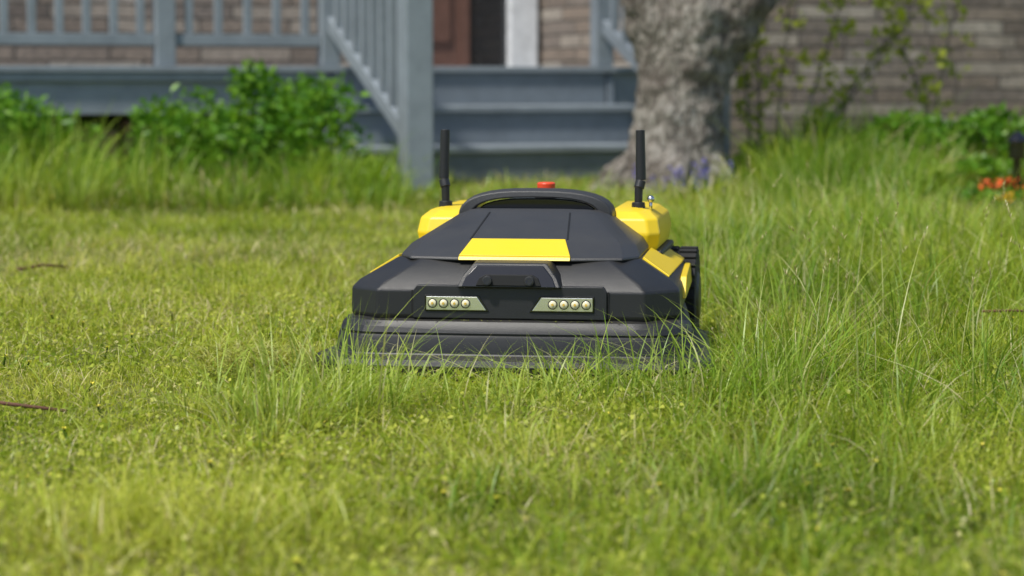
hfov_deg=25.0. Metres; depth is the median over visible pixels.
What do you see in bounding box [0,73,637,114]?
deck fascia
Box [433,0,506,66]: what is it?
door
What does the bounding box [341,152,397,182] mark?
garden weed
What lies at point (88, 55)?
porch back wall
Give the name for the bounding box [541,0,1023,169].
side wall
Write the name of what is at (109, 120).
under deck
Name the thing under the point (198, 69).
deck planks
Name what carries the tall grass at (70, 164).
on the ground at (366, 254)
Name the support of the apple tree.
on the ground at (366, 254)
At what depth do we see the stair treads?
11.47 m
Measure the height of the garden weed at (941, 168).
0.241 m
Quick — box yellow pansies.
[996,192,1023,207]
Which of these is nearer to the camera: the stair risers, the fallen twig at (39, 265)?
the fallen twig at (39, 265)
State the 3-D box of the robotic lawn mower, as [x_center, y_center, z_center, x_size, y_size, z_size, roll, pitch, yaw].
[0.042,-0.076,4.239,0.694,0.424,0.775,1,5,8]
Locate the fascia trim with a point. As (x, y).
(114, 76)
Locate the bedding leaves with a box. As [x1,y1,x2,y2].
[952,178,1023,206]
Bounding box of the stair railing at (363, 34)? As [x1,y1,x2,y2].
[328,0,637,134]
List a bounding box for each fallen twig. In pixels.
[0,401,66,412]
[17,263,67,270]
[981,309,1022,312]
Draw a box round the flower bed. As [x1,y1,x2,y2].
[948,199,1023,216]
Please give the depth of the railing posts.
10.39 m
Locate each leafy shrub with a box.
[0,81,106,176]
[125,93,260,177]
[142,57,374,192]
[843,108,983,181]
[942,100,1023,179]
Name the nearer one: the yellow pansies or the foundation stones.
the yellow pansies
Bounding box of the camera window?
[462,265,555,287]
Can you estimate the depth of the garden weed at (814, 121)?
10.69 m
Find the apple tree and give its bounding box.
[588,0,778,197]
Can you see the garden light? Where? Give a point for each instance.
(1015, 140)
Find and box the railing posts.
[152,0,730,192]
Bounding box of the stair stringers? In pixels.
[324,75,633,164]
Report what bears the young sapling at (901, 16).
on the ground at (366, 254)
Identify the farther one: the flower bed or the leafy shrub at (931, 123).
the leafy shrub at (931, 123)
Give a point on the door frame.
(522, 33)
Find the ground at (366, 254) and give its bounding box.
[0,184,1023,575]
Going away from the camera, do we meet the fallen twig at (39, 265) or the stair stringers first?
the fallen twig at (39, 265)
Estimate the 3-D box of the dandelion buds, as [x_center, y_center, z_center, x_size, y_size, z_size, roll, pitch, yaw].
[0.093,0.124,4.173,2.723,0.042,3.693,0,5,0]
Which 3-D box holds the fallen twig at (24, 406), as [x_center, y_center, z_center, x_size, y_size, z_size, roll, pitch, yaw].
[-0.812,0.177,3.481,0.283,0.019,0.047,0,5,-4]
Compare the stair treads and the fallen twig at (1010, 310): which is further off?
the stair treads
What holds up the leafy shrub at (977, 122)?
on the ground at (366, 254)
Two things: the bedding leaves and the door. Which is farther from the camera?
the door
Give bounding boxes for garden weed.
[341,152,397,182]
[731,101,852,172]
[871,146,957,188]
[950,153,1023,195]
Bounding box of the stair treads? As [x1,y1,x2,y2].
[332,104,634,154]
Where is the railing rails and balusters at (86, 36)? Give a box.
[0,0,320,45]
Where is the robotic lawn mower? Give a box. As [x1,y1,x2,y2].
[315,129,713,386]
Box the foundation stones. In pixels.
[1,119,149,169]
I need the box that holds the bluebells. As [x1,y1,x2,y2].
[633,158,735,197]
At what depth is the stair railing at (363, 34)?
11.02 m
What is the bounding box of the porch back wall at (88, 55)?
[0,0,540,74]
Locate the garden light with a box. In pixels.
[1005,131,1023,191]
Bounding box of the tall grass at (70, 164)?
[0,74,1023,575]
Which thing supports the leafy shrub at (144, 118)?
on the ground at (366, 254)
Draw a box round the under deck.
[1,76,605,167]
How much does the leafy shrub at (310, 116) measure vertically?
0.626 m
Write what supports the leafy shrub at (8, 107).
on the ground at (366, 254)
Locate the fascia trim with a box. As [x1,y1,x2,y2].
[0,73,325,80]
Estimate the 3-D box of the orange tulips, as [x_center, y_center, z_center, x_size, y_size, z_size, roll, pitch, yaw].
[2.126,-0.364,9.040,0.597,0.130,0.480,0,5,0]
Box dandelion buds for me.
[2,269,1013,575]
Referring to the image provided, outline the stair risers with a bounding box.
[331,73,628,183]
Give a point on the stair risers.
(517, 127)
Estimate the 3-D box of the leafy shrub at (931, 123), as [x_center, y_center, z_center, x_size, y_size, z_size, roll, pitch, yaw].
[1.830,-0.625,10.465,0.708,0.401,0.664,0,5,0]
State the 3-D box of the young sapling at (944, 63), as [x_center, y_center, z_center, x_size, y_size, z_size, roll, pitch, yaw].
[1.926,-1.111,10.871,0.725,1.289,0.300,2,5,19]
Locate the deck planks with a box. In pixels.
[0,66,636,72]
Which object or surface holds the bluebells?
on the ground at (366, 254)
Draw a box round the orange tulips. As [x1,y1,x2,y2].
[977,177,1023,205]
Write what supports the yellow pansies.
on the flower bed
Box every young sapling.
[728,0,933,167]
[875,0,975,122]
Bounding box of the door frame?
[507,0,537,66]

